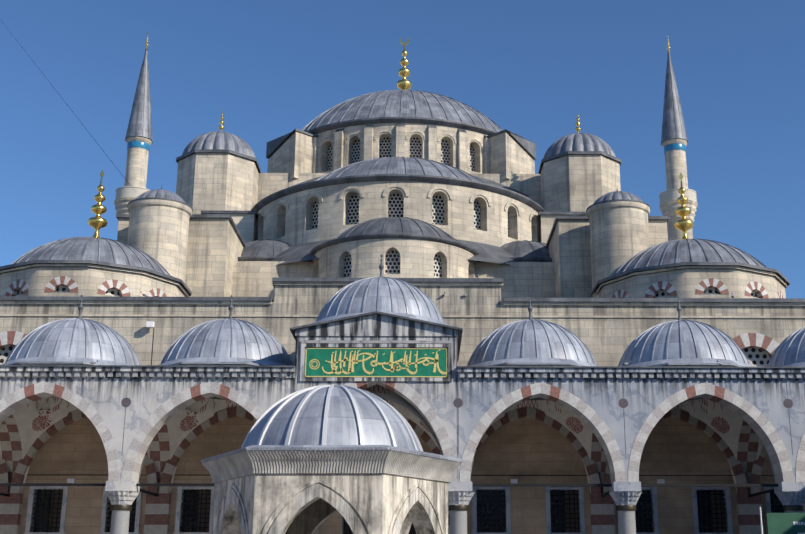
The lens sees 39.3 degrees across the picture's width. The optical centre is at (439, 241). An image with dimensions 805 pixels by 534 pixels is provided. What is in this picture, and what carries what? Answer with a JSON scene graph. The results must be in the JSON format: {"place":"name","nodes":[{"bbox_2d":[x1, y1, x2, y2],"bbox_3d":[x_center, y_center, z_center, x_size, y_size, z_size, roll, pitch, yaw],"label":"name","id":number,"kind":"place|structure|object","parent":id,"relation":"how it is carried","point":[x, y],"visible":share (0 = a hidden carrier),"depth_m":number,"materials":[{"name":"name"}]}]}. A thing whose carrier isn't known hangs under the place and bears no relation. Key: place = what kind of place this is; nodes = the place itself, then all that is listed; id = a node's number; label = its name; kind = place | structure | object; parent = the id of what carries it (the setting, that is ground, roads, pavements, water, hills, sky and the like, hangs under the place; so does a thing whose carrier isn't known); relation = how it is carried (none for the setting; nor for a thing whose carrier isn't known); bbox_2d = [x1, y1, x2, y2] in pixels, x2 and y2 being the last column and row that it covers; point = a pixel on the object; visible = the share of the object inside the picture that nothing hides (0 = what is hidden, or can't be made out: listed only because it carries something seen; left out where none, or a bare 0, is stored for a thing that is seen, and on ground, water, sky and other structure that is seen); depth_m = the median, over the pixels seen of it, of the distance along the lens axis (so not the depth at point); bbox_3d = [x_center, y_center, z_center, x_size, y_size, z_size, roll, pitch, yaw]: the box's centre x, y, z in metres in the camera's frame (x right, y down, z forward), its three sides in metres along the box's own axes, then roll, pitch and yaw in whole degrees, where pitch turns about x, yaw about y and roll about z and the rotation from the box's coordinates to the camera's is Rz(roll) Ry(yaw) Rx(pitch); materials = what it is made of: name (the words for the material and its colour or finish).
{"place":"outdoors","nodes":[
{"label":"outdoors","id":0,"kind":"place"},
{"bbox_2d":[0,19,135,192],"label":"overhead cable","id":1,"kind":"object","parent":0,"point":[75,115],"visible":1,"depth_m":39.43,"materials":[{"name":"black metal"}]},
{"bbox_2d":[27,321,772,475],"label":"facade fittings","id":2,"kind":"object","parent":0,"point":[149,324],"visible":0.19,"depth_m":44.73,"materials":[{"name":"grey metal"}]},
{"bbox_2d":[0,277,804,366],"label":"wall","id":3,"kind":"structure","parent":0,"point":[608,331],"depth_m":46.49,"materials":[{"name":"beige stone"}]},
{"bbox_2d":[0,0,804,297],"label":"sky","id":4,"kind":"structure","parent":0,"point":[272,67],"materials":[{"name":"blue"}]},
{"bbox_3d":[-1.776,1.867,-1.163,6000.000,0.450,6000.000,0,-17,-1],"label":"ground","id":5,"kind":"structure","parent":0,"visible":0},
{"bbox_2d":[201,385,462,533],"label":"fountain","id":6,"kind":"object","parent":5,"relation":"on","point":[310,460],"visible":1,"depth_m":23.91,"materials":[{"name":"stone"}]},
{"bbox_2d":[116,173,669,302],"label":"walls","id":7,"kind":"structure","parent":5,"relation":"on","point":[215,267],"depth_m":60.55,"materials":[{"name":"stone"}]},
{"bbox_2d":[127,187,649,297],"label":"domed turrets","id":8,"kind":"object","parent":7,"relation":"attached to","point":[158,229],"visible":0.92,"depth_m":56.78,"materials":[{"name":"stone"}]},
{"bbox_2d":[0,237,789,297],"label":"corner domes","id":9,"kind":"structure","parent":7,"relation":"on","point":[680,268],"depth_m":52.51,"materials":[{"name":"metal"}]},
{"bbox_2d":[87,170,693,239],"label":"gold finials","id":10,"kind":"object","parent":9,"relation":"on","point":[683,224],"visible":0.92,"depth_m":57.02,"materials":[{"name":"gold metal"}]},
{"bbox_2d":[238,217,551,277],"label":"small semi-domes","id":11,"kind":"object","parent":7,"relation":"on","point":[406,247],"visible":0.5,"depth_m":59.42,"materials":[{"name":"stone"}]},
{"bbox_2d":[251,157,545,265],"bbox_3d":[-2.540,-1.780,68.237,24.832,9.722,14.499,0,-17,-1],"label":"semi-dome","id":12,"kind":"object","parent":7,"relation":"on","point":[486,221],"depth_m":65.00,"materials":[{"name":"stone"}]},
{"bbox_2d":[176,131,621,242],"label":"domed turrets","id":13,"kind":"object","parent":7,"relation":"on","point":[218,172],"depth_m":70.47,"materials":[{"name":"stone"}]},
{"bbox_2d":[218,110,580,132],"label":"dome finials","id":14,"kind":"object","parent":13,"relation":"on","point":[577,128],"visible":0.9,"depth_m":73.65,"materials":[{"name":"gold metal"}]},
{"bbox_2d":[266,89,535,194],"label":"dome","id":15,"kind":"structure","parent":7,"relation":"on","point":[466,138],"depth_m":76.29,"materials":[{"name":"metal"}]},
{"bbox_2d":[396,37,411,89],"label":"finial","id":16,"kind":"object","parent":15,"relation":"on","point":[404,72],"visible":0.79,"depth_m":86.50,"materials":[{"name":"gold metal"}]},
{"bbox_2d":[114,50,697,240],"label":"minarets","id":17,"kind":"object","parent":7,"relation":"on","point":[139,139],"visible":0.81,"depth_m":100.17,"materials":[{"name":"stone"}]},
{"bbox_2d":[145,32,669,53],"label":"minaret finials","id":18,"kind":"object","parent":17,"relation":"attached to","point":[147,45],"visible":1,"depth_m":104.01,"materials":[{"name":"gold metal"}]},
{"bbox_2d":[0,416,804,533],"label":"facade wall","id":19,"kind":"structure","parent":5,"relation":"on","point":[74,452],"depth_m":44.55,"materials":[{"name":"brown stone"}]},
{"bbox_2d":[0,481,804,533],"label":"portico columns","id":20,"kind":"structure","parent":5,"relation":"on","point":[123,495],"depth_m":38.71,"materials":[{"name":"grey stone"}]},
{"bbox_2d":[0,311,804,482],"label":"arcade front","id":21,"kind":"object","parent":20,"relation":"attached to","point":[129,411],"visible":0.94,"depth_m":39.55,"materials":[{"name":"white stone"}]},
{"bbox_2d":[300,340,451,381],"bbox_3d":[-2.233,4.229,39.856,5.340,1.460,0.080,0,-17,-1],"label":"calligraphy panel","id":22,"kind":"object","parent":21,"relation":"attached to","point":[366,362],"visible":1,"depth_m":39.85,"materials":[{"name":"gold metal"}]},
{"bbox_2d":[0,384,775,493],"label":"portico vaults","id":23,"kind":"object","parent":21,"relation":"attached to","point":[28,431],"visible":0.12,"depth_m":44.56,"materials":[{"name":"beige stone"}]},
{"bbox_2d":[1,254,804,366],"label":"portico domes","id":24,"kind":"structure","parent":21,"relation":"on","point":[79,340],"depth_m":41.52,"materials":[{"name":"grey metal"}]},
{"bbox_2d":[91,274,733,365],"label":"floodlights","id":25,"kind":"object","parent":21,"relation":"on","point":[443,295],"visible":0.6,"depth_m":46.53,"materials":[{"name":"black metal"}]},
{"bbox_2d":[759,507,804,533],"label":"sign post","id":26,"kind":"object","parent":5,"relation":"on","point":[785,523],"visible":1,"depth_m":33.56,"materials":[{"name":"green plastic"}]}
]}

